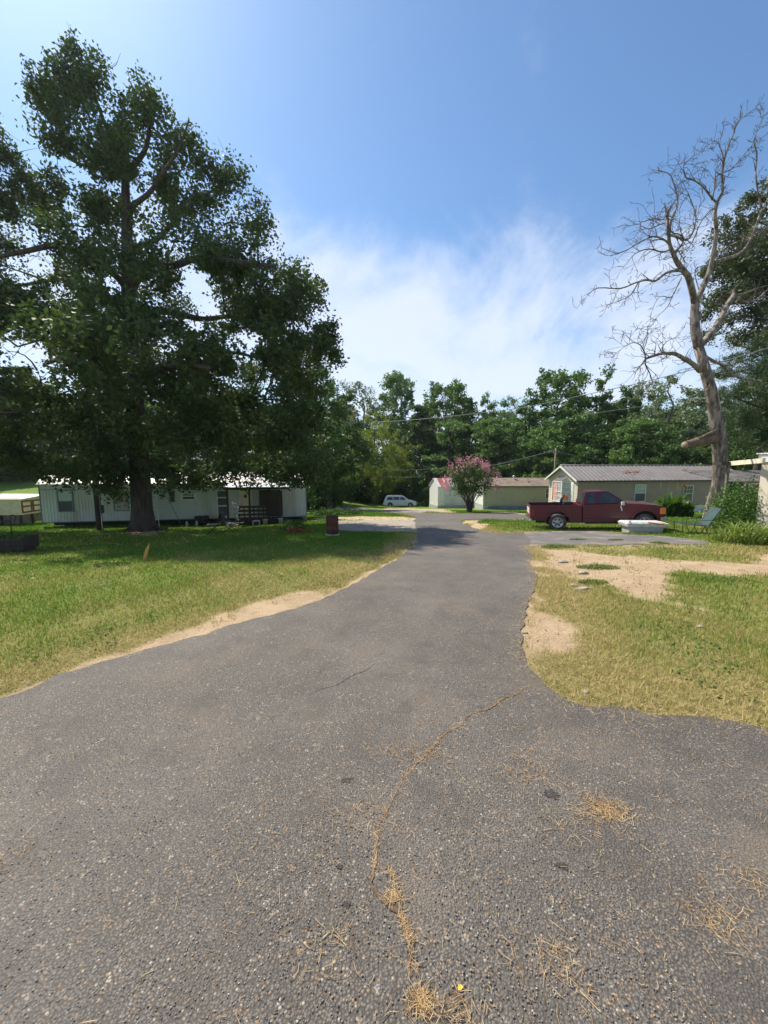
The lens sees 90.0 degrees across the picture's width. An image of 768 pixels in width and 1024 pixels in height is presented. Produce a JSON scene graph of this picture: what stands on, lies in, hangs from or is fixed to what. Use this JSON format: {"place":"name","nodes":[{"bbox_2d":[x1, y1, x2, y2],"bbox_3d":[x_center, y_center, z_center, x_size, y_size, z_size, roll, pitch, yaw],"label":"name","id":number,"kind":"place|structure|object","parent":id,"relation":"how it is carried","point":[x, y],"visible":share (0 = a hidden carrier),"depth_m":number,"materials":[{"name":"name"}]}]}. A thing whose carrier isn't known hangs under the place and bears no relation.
{"place":"outdoors","nodes":[
{"label":"outdoors","id":0,"kind":"place"},
{"bbox_2d":[338,520,417,531],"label":"driveway","id":1,"kind":"structure","parent":0,"point":[390,525],"depth_m":18.23,"materials":[{"name":"grey concrete"}]},
{"bbox_2d":[0,497,767,1023],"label":"road","id":2,"kind":"structure","parent":0,"point":[448,553],"depth_m":1.76,"materials":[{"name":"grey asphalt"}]},
{"bbox_2d":[0,609,767,1023],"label":"pine straw","id":3,"kind":"object","parent":2,"relation":"on","point":[426,995],"visible":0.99,"depth_m":1.43,"materials":[{"name":"brown plant"}]},
{"bbox_2d":[370,689,522,1014],"bbox_3d":[0.389,1.394,2.123,0.426,0.060,2.041,4,8,28],"label":"asphalt crack","id":4,"kind":"object","parent":2,"relation":"on","point":[384,901],"visible":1,"depth_m":1.50,"materials":[{"name":"soil"}]},
{"bbox_2d":[333,606,767,1023],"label":"straw bits","id":5,"kind":"object","parent":2,"relation":"on","point":[549,832],"visible":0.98,"depth_m":1.61,"materials":[{"name":"brown plant"}]},
{"bbox_2d":[0,477,767,728],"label":"ground","id":6,"kind":"structure","parent":0,"point":[256,608],"depth_m":4.92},
{"bbox_2d":[0,514,39,552],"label":"planter cart","id":7,"kind":"object","parent":6,"relation":"on","point":[19,541],"visible":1,"depth_m":10.42,"materials":[{"name":"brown wood"}]},
{"bbox_2d":[0,494,40,524],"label":"chicken coop","id":8,"kind":"structure","parent":6,"relation":"on","point":[23,508],"depth_m":24.98,"materials":[{"name":"wood"}]},
{"bbox_2d":[0,465,55,481],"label":"bush","id":9,"kind":"object","parent":6,"relation":"on","point":[7,476],"visible":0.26,"depth_m":57.62,"materials":[{"name":"green plant"}]},
{"bbox_2d":[0,363,83,458],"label":"forest tree","id":10,"kind":"object","parent":6,"relation":"on","point":[3,397],"visible":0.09,"depth_m":63.43,"materials":[{"name":"green plant"}]},
{"bbox_2d":[84,386,103,529],"bbox_3d":[-15.715,-3.312,20.797,0.456,9.301,0.365,0,7,0],"label":"utility pole","id":11,"kind":"object","parent":6,"relation":"on","point":[99,508],"visible":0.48,"depth_m":21.05,"materials":[{"name":"brown wood"}]},
{"bbox_2d":[35,472,306,526],"bbox_3d":[-13.060,-0.715,25.074,15.860,3.767,6.690,-1,7,-11],"label":"mobile home","id":12,"kind":"object","parent":6,"relation":"on","point":[76,507],"visible":0.41,"depth_m":24.20,"materials":[{"name":"white metal"}]},
{"bbox_2d":[56,490,74,511],"bbox_3d":[-19.334,-0.656,23.306,0.852,1.326,0.055,-1,7,-11],"label":"window","id":13,"kind":"structure","parent":12,"relation":"in","point":[65,501],"depth_m":23.30,"materials":[{"name":"grey glass"}]},
{"bbox_2d":[113,492,129,510],"bbox_3d":[-16.359,-0.632,23.893,0.846,1.166,0.055,-1,7,-11],"label":"window","id":14,"kind":"structure","parent":12,"relation":"in","point":[122,508],"depth_m":23.91,"materials":[{"name":"grey glass"}]},
{"bbox_2d":[216,489,228,517],"bbox_3d":[-10.520,-0.549,25.046,0.738,1.854,0.041,-1,7,-11],"label":"door","id":15,"kind":"structure","parent":12,"relation":"in","point":[220,494],"depth_m":25.01,"materials":[{"name":"white metal"}]},
{"bbox_2d":[238,490,252,516],"bbox_3d":[-9.124,-0.578,25.317,0.866,1.889,0.043,-1,7,-11],"label":"door","id":16,"kind":"structure","parent":12,"relation":"in","point":[242,495],"depth_m":25.28,"materials":[{"name":"beige wood"}]},
{"bbox_2d":[0,21,351,531],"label":"oak tree","id":17,"kind":"object","parent":6,"relation":"on","point":[111,353],"visible":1,"depth_m":17.25,"materials":[{"name":"green plant"}]},
{"bbox_2d":[150,448,221,468],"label":"bush","id":18,"kind":"object","parent":6,"relation":"on","point":[201,457],"visible":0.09,"depth_m":69.79,"materials":[{"name":"green plant"}]},
{"bbox_2d":[0,520,405,578],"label":"leaf litter","id":19,"kind":"object","parent":6,"relation":"on","point":[148,539],"visible":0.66,"depth_m":15.26,"materials":[{"name":"plant"}]},
{"bbox_2d":[194,418,252,462],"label":"forest tree","id":20,"kind":"object","parent":6,"relation":"on","point":[214,450],"visible":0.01,"depth_m":68.89,"materials":[{"name":"green plant"}]},
{"bbox_2d":[197,446,259,471],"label":"tree","id":21,"kind":"object","parent":6,"relation":"on","point":[216,456],"visible":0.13,"depth_m":62.73,"materials":[{"name":"green plant"}]},
{"bbox_2d":[220,512,237,533],"bbox_3d":[-6.790,0.493,16.875,0.677,0.962,0.588,-1,7,-10],"label":"folding chair","id":22,"kind":"object","parent":6,"relation":"on","point":[223,519],"visible":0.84,"depth_m":16.81,"materials":[{"name":"metal"}]},
{"bbox_2d":[239,448,296,471],"bbox_3d":[-17.684,-6.553,59.361,11.375,7.859,11.099,2,7,13],"label":"bush","id":23,"kind":"object","parent":6,"relation":"on","point":[277,453],"visible":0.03,"depth_m":57.04,"materials":[{"name":"green plant"}]},
{"bbox_2d":[280,519,308,531],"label":"shrub","id":24,"kind":"object","parent":6,"relation":"on","point":[288,522],"visible":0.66,"depth_m":16.10,"materials":[{"name":"green plant"}]},
{"bbox_2d":[302,454,343,509],"bbox_3d":[-8.733,-3.437,46.765,7.001,9.401,6.831,4,8,33],"label":"bush","id":25,"kind":"object","parent":6,"relation":"on","point":[337,501],"visible":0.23,"depth_m":46.46,"materials":[{"name":"green plant"}]},
{"bbox_2d":[310,364,338,453],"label":"tall tree","id":26,"kind":"object","parent":6,"relation":"on","point":[332,380],"visible":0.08,"depth_m":59.45,"materials":[{"name":"green plant"}]},
{"bbox_2d":[326,515,338,535],"bbox_3d":[-1.861,0.489,13.822,0.496,0.696,0.496,0,7,0],"label":"burn barrel","id":27,"kind":"object","parent":6,"relation":"on","point":[332,528],"visible":0.94,"depth_m":13.64,"materials":[{"name":"metal"}]},
{"bbox_2d":[279,379,388,509],"bbox_3d":[-6.360,-7.130,43.473,11.918,14.949,11.678,-5,8,-38],"label":"tall tree","id":28,"kind":"object","parent":6,"relation":"on","point":[349,490],"visible":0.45,"depth_m":41.63,"materials":[{"name":"green plant"}]},
{"bbox_2d":[308,507,364,515],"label":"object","id":29,"kind":"object","parent":6,"relation":"on","point":[329,511],"visible":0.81,"depth_m":30.12,"materials":[{"name":"green plant"}]},
{"bbox_2d":[325,472,359,501],"bbox_3d":[-6.879,-3.220,51.970,5.930,7.498,7.258,-3,7,-25],"label":"bush","id":30,"kind":"object","parent":6,"relation":"on","point":[351,477],"visible":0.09,"depth_m":50.28,"materials":[{"name":"green plant"}]},
{"bbox_2d":[330,425,391,483],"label":"forest tree","id":31,"kind":"object","parent":6,"relation":"on","point":[341,440],"visible":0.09,"depth_m":70.08,"materials":[{"name":"green plant"}]},
{"bbox_2d":[343,463,383,502],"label":"bush","id":32,"kind":"object","parent":6,"relation":"on","point":[358,497],"visible":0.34,"depth_m":65.44,"materials":[{"name":"green plant"}]},
{"bbox_2d":[338,379,399,447],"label":"tall tree","id":33,"kind":"object","parent":6,"relation":"on","point":[352,418],"visible":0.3,"depth_m":80.86,"materials":[{"name":"green plant"}]},
{"bbox_2d":[343,412,401,504],"bbox_3d":[-1.964,-8.546,63.678,10.751,16.146,10.582,1,7,7],"label":"yellow green tree","id":34,"kind":"object","parent":6,"relation":"on","point":[367,471],"visible":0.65,"depth_m":62.73,"materials":[{"name":"green plant"}]},
{"bbox_2d":[364,470,398,503],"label":"bush","id":35,"kind":"object","parent":6,"relation":"on","point":[382,492],"visible":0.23,"depth_m":67.12,"materials":[{"name":"green plant"}]},
{"bbox_2d":[352,399,414,490],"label":"forest tree","id":36,"kind":"object","parent":6,"relation":"on","point":[387,425],"visible":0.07,"depth_m":86.36,"materials":[{"name":"green plant"}]},
{"bbox_2d":[0,509,767,732],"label":"grass","id":37,"kind":"structure","parent":6,"relation":"on","point":[508,524],"depth_m":5.80,"materials":[{"name":"green plant"}]},
{"bbox_2d":[0,530,767,700],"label":"lawn weeds","id":38,"kind":"object","parent":6,"relation":"on","point":[679,673],"visible":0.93,"depth_m":4.04,"materials":[{"name":"green plant"}]},
{"bbox_2d":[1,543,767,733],"bbox_3d":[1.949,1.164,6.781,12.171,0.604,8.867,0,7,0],"label":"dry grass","id":39,"kind":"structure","parent":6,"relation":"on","point":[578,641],"depth_m":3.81,"materials":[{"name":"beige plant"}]},
{"bbox_2d":[365,438,425,495],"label":"forest tree","id":40,"kind":"object","parent":6,"relation":"on","point":[401,460],"visible":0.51,"depth_m":65.57,"materials":[{"name":"green plant"}]},
{"bbox_2d":[383,495,416,506],"bbox_3d":[2.453,-1.681,59.075,5.110,1.740,2.200,0,7,3],"label":"minivan","id":41,"kind":"object","parent":6,"relation":"on","point":[394,500],"visible":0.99,"depth_m":58.21,"materials":[{"name":"silver metal"}]},
{"bbox_2d":[390,470,412,496],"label":"bush","id":42,"kind":"object","parent":6,"relation":"on","point":[400,487],"visible":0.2,"depth_m":67.19,"materials":[{"name":"green plant"}]},
{"bbox_2d":[370,369,433,475],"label":"tall tree","id":43,"kind":"object","parent":6,"relation":"on","point":[400,387],"visible":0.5,"depth_m":76.06,"materials":[{"name":"green plant"}]},
{"bbox_2d":[394,404,447,494],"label":"forest tree","id":44,"kind":"object","parent":6,"relation":"on","point":[417,427],"visible":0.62,"depth_m":67.57,"materials":[{"name":"green plant"}]},
{"bbox_2d":[405,465,439,504],"bbox_3d":[7.502,-3.820,63.119,7.492,8.064,7.678,-6,9,-40],"label":"bush","id":45,"kind":"object","parent":6,"relation":"on","point":[420,494],"visible":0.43,"depth_m":63.19,"materials":[{"name":"green plant"}]},
{"bbox_2d":[427,390,452,462],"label":"tall tree","id":46,"kind":"object","parent":6,"relation":"on","point":[447,419],"visible":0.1,"depth_m":77.25,"materials":[{"name":"green plant"}]},
{"bbox_2d":[422,460,466,505],"bbox_3d":[11.007,-3.846,60.101,8.721,8.743,8.938,-5,8,-34],"label":"bush","id":47,"kind":"object","parent":6,"relation":"on","point":[443,472],"visible":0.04,"depth_m":60.04,"materials":[{"name":"green plant"}]},
{"bbox_2d":[410,419,479,481],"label":"forest tree","id":48,"kind":"object","parent":6,"relation":"on","point":[457,427],"visible":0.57,"depth_m":62.59,"materials":[{"name":"green plant"}]},
{"bbox_2d":[417,377,478,479],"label":"tall tree","id":49,"kind":"object","parent":6,"relation":"on","point":[451,390],"visible":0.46,"depth_m":68.61,"materials":[{"name":"green plant"}]},
{"bbox_2d":[429,478,474,507],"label":"shed","id":50,"kind":"structure","parent":6,"relation":"on","point":[440,497],"depth_m":50.69,"materials":[{"name":"white paint"}]},
{"bbox_2d":[444,489,455,504],"bbox_3d":[8.716,-1.961,50.516,1.650,2.080,0.023,-2,7,-14],"label":"door","id":51,"kind":"structure","parent":50,"relation":"in","point":[450,499],"depth_m":50.51,"materials":[{"name":"white metal"}]},
{"bbox_2d":[440,397,479,476],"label":"forest tree","id":52,"kind":"object","parent":6,"relation":"on","point":[469,400],"visible":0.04,"depth_m":88.33,"materials":[{"name":"green plant"}]},
{"bbox_2d":[440,455,501,511],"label":"flowering tree","id":53,"kind":"object","parent":6,"relation":"on","point":[467,489],"visible":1,"depth_m":33.33,"materials":[{"name":"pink plant"}]},
{"bbox_2d":[438,410,511,477],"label":"forest tree","id":54,"kind":"object","parent":6,"relation":"on","point":[477,449],"visible":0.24,"depth_m":62.43,"materials":[{"name":"green plant"}]},
{"bbox_2d":[470,391,506,462],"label":"tall tree","id":55,"kind":"object","parent":6,"relation":"on","point":[483,401],"visible":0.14,"depth_m":79.64,"materials":[{"name":"green plant"}]},
{"bbox_2d":[464,416,535,477],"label":"forest tree","id":56,"kind":"object","parent":6,"relation":"on","point":[491,426],"visible":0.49,"depth_m":57.69,"materials":[{"name":"green plant"}]},
{"bbox_2d":[472,394,541,476],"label":"forest tree","id":57,"kind":"object","parent":6,"relation":"on","point":[490,406],"visible":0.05,"depth_m":90.20,"materials":[{"name":"green plant"}]},
{"bbox_2d":[474,476,548,509],"bbox_3d":[18.162,-2.279,46.139,13.900,4.238,4.720,0,7,0],"label":"mobile home","id":58,"kind":"object","parent":6,"relation":"on","point":[513,493],"visible":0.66,"depth_m":44.12,"materials":[{"name":"beige metal"}]},
{"bbox_2d":[495,458,528,477],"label":"bush","id":59,"kind":"object","parent":6,"relation":"on","point":[504,466],"visible":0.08,"depth_m":53.87,"materials":[{"name":"green plant"}]},
{"bbox_2d":[498,398,525,457],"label":"tall tree","id":60,"kind":"object","parent":6,"relation":"on","point":[513,401],"visible":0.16,"depth_m":81.26,"materials":[{"name":"green plant"}]},
{"bbox_2d":[495,397,548,460],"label":"forest tree","id":61,"kind":"object","parent":6,"relation":"on","point":[513,419],"visible":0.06,"depth_m":72.65,"materials":[{"name":"green plant"}]},
{"bbox_2d":[484,401,562,477],"bbox_3d":[23.276,-9.426,63.446,13.996,17.518,13.714,0,7,-1],"label":"forest tree","id":62,"kind":"object","parent":6,"relation":"on","point":[521,431],"visible":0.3,"depth_m":60.79,"materials":[{"name":"green plant"}]},
{"bbox_2d":[517,456,561,477],"bbox_3d":[21.038,-3.404,51.804,7.042,8.670,6.871,4,8,34],"label":"bush","id":63,"kind":"object","parent":6,"relation":"on","point":[536,459],"visible":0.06,"depth_m":50.45,"materials":[{"name":"green plant"}]},
{"bbox_2d":[507,425,582,477],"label":"forest tree","id":64,"kind":"object","parent":6,"relation":"on","point":[536,442],"visible":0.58,"depth_m":52.79,"materials":[{"name":"green plant"}]},
{"bbox_2d":[541,543,577,548],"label":"grass tuft","id":65,"kind":"object","parent":6,"relation":"on","point":[556,545],"visible":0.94,"depth_m":10.53,"materials":[{"name":"green plant"}]},
{"bbox_2d":[521,366,605,473],"bbox_3d":[27.903,-11.839,60.863,12.601,23.013,11.924,3,7,24],"label":"tall tree","id":66,"kind":"object","parent":6,"relation":"on","point":[562,380],"visible":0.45,"depth_m":58.98,"materials":[{"name":"green plant"}]},
{"bbox_2d":[552,451,589,468],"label":"bush","id":67,"kind":"object","parent":6,"relation":"on","point":[583,457],"visible":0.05,"depth_m":46.81,"materials":[{"name":"green plant"}]},
{"bbox_2d":[548,408,614,464],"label":"forest tree","id":68,"kind":"object","parent":6,"relation":"on","point":[575,420],"visible":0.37,"depth_m":54.04,"materials":[{"name":"green plant"}]},
{"bbox_2d":[578,578,609,584],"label":"grass tuft","id":69,"kind":"object","parent":6,"relation":"on","point":[592,580],"visible":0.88,"depth_m":6.21,"materials":[{"name":"green plant"}]},
{"bbox_2d":[522,489,667,529],"bbox_3d":[8.673,-0.116,16.358,5.280,1.600,2.040,-1,6,16],"label":"pickup truck","id":70,"kind":"object","parent":6,"relation":"on","point":[597,506],"visible":0.81,"depth_m":15.60,"materials":[{"name":"red paint"}]},
{"bbox_2d":[575,562,619,569],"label":"grass tuft","id":71,"kind":"object","parent":6,"relation":"on","point":[593,566],"visible":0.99,"depth_m":7.36,"materials":[{"name":"green plant"}]},
{"bbox_2d":[561,363,642,454],"bbox_3d":[32.692,-11.041,58.764,9.712,21.679,12.072,-3,7,-25],"label":"tall tree","id":72,"kind":"object","parent":6,"relation":"on","point":[602,399],"visible":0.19,"depth_m":57.24,"materials":[{"name":"green plant"}]},
{"bbox_2d":[559,415,662,464],"bbox_3d":[30.604,-6.452,51.614,12.247,12.573,11.999,-5,8,-35],"label":"forest tree","id":73,"kind":"object","parent":6,"relation":"on","point":[601,441],"visible":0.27,"depth_m":50.19,"materials":[{"name":"green plant"}]},
{"bbox_2d":[589,452,648,464],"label":"bush","id":74,"kind":"object","parent":6,"relation":"on","point":[616,459],"visible":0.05,"depth_m":44.13,"materials":[{"name":"green plant"}]},
{"bbox_2d":[595,380,667,464],"bbox_3d":[36.197,-9.722,57.312,10.749,19.041,10.532,-2,7,-16],"label":"tall tree","id":75,"kind":"object","parent":6,"relation":"on","point":[628,394],"visible":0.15,"depth_m":55.43,"materials":[{"name":"green plant"}]},
{"bbox_2d":[544,465,731,511],"bbox_3d":[25.112,-2.213,37.373,17.895,4.741,5.130,-1,7,-8],"label":"mobile home","id":76,"kind":"object","parent":6,"relation":"on","point":[640,483],"visible":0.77,"depth_m":35.30,"materials":[{"name":"grey metal"}]},
{"bbox_2d":[551,477,570,501],"bbox_3d":[16.567,-2.115,36.191,0.640,2.423,2.690,-1,7,-8],"label":"bay window","id":77,"kind":"structure","parent":76,"relation":"in","point":[561,486],"depth_m":35.64,"materials":[{"name":"white glass"}]},
{"bbox_2d":[634,484,646,501],"bbox_3d":[23.251,-1.710,34.860,1.125,1.578,0.055,-1,7,-8],"label":"window","id":78,"kind":"structure","parent":76,"relation":"in","point":[640,489],"depth_m":34.85,"materials":[{"name":"white glass"}]},
{"bbox_2d":[682,485,693,500],"bbox_3d":[28.138,-1.724,35.551,1.029,1.486,0.055,-1,7,-8],"label":"window","id":79,"kind":"structure","parent":76,"relation":"in","point":[690,487],"depth_m":35.54,"materials":[{"name":"white glass"}]},
{"bbox_2d":[619,447,663,464],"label":"bush","id":80,"kind":"object","parent":6,"relation":"on","point":[643,452],"visible":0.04,"depth_m":44.87,"materials":[{"name":"green plant"}]},
{"bbox_2d":[618,520,669,532],"bbox_3d":[9.796,0.554,14.514,1.501,0.530,0.756,0,7,4],"label":"truck box","id":81,"kind":"object","parent":6,"relation":"on","point":[649,526],"visible":0.97,"depth_m":14.26,"materials":[{"name":"white plastic"}]},
{"bbox_2d":[598,417,691,464],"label":"forest tree","id":82,"kind":"object","parent":6,"relation":"on","point":[627,435],"visible":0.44,"depth_m":45.52,"materials":[{"name":"green plant"}]},
{"bbox_2d":[621,391,687,461],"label":"forest tree","id":83,"kind":"object","parent":6,"relation":"on","point":[672,418],"visible":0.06,"depth_m":70.03,"materials":[{"name":"green plant"}]},
{"bbox_2d":[572,94,767,522],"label":"dead tree","id":84,"kind":"object","parent":6,"relation":"on","point":[715,437],"visible":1,"depth_m":16.89,"materials":[{"name":"grey plant"}]},
{"bbox_2d":[614,375,725,463],"bbox_3d":[36.945,-8.699,49.073,10.096,17.694,12.732,-2,7,-16],"label":"tall tree","id":85,"kind":"object","parent":6,"relation":"on","point":[697,401],"visible":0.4,"depth_m":48.50,"materials":[{"name":"green plant"}]},
{"bbox_2d":[650,483,700,516],"bbox_3d":[20.011,-0.868,26.728,3.869,2.399,2.493,-1,7,-10],"label":"canna clump","id":86,"kind":"object","parent":6,"relation":"on","point":[677,507],"visible":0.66,"depth_m":26.24,"materials":[{"name":"green plant"}]},
{"bbox_2d":[648,436,712,464],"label":"forest tree","id":87,"kind":"object","parent":6,"relation":"on","point":[676,446],"visible":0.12,"depth_m":43.18,"materials":[{"name":"green plant"}]},
{"bbox_2d":[653,403,708,448],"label":"forest tree","id":88,"kind":"object","parent":6,"relation":"on","point":[667,414],"visible":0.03,"depth_m":70.37,"materials":[{"name":"green plant"}]},
{"bbox_2d":[664,451,703,464],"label":"bush","id":89,"kind":"object","parent":6,"relation":"on","point":[675,460],"visible":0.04,"depth_m":43.12,"materials":[{"name":"green plant"}]},
{"bbox_2d":[677,409,711,464],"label":"tall tree","id":90,"kind":"object","parent":6,"relation":"on","point":[699,425],"visible":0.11,"depth_m":58.42,"materials":[{"name":"green plant"}]},
{"bbox_2d":[670,507,721,533],"bbox_3d":[11.552,0.313,14.270,1.324,0.992,0.607,1,7,12],"label":"lounge chair","id":91,"kind":"object","parent":6,"relation":"on","point":[709,517],"visible":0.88,"depth_m":14.13,"materials":[{"name":"green"}]},
{"bbox_2d":[687,428,744,469],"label":"forest tree","id":92,"kind":"object","parent":6,"relation":"on","point":[702,460],"visible":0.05,"depth_m":46.45,"materials":[{"name":"green plant"}]},
{"bbox_2d":[684,470,760,519],"bbox_3d":[21.780,-0.922,22.547,6.300,3.019,3.000,0,7,0],"label":"lean to","id":93,"kind":"object","parent":6,"relation":"on","point":[745,474],"visible":0.22,"depth_m":22.38,"materials":[{"name":"grey metal"}]},
{"bbox_2d":[680,170,767,364],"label":"tall tree","id":94,"kind":"object","parent":6,"relation":"on","point":[748,267],"visible":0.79,"depth_m":26.16,"materials":[{"name":"green plant"}]},
{"bbox_2d":[693,575,755,583],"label":"grass tuft","id":95,"kind":"object","parent":6,"relation":"on","point":[727,578],"visible":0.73,"depth_m":6.43,"materials":[{"name":"green plant"}]},
{"bbox_2d":[682,309,767,459],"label":"pine tree","id":96,"kind":"object","parent":6,"relation":"on","point":[760,404],"visible":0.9,"depth_m":21.85,"materials":[{"name":"green plant"}]},
{"bbox_2d":[696,473,767,531],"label":"shrub","id":97,"kind":"object","parent":6,"relation":"on","point":[738,506],"visible":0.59,"depth_m":14.61,"materials":[{"name":"green plant"}]},
{"bbox_2d":[698,316,767,469],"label":"pine tree","id":98,"kind":"object","parent":6,"relation":"on","point":[720,374],"visible":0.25,"depth_m":31.00,"materials":[{"name":"green plant"}]},
{"bbox_2d":[711,451,755,469],"bbox_3d":[34.878,-2.860,39.831,6.342,8.153,6.500,-5,8,-37],"label":"bush","id":99,"kind":"object","parent":6,"relation":"on","point":[750,455],"visible":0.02,"depth_m":37.57,"materials":[{"name":"green plant"}]},
{"bbox_2d":[710,515,767,544],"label":"daylily clump","id":100,"kind":"object","parent":6,"relation":"on","point":[748,534],"visible":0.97,"depth_m":11.38,"materials":[{"name":"green plant"}]},
{"bbox_2d":[713,453,767,527],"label":"porch","id":101,"kind":"object","parent":6,"relation":"on","point":[763,483],"visible":0.78,"depth_m":13.87,"materials":[{"name":"beige wood"}]},
{"bbox_2d":[728,442,767,469],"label":"bush","id":102,"kind":"object","parent":6,"relation":"on","point":[741,466],"visible":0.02,"depth_m":38.11,"materials":[{"name":"green plant"}]},
{"bbox_2d":[0,0,767,472],"label":"sky","id":103,"kind":"structure","parent":0,"point":[453,173],"materials":[{"name":"blue"}]},
{"bbox_2d":[389,509,441,512],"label":"driveway","id":104,"kind":"structure","parent":0,"point":[410,510],"depth_m":39.60,"materials":[{"name":"grey concrete"}]},
{"bbox_2d":[270,348,767,422],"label":"power cable","id":105,"kind":"object","parent":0,"point":[567,398],"visible":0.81,"depth_m":28.94,"materials":[{"name":"black rubber"}]},
{"bbox_2d":[524,530,707,545],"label":"driveway","id":106,"kind":"structure","parent":0,"point":[590,537],"depth_m":12.43,"materials":[{"name":"concrete"}]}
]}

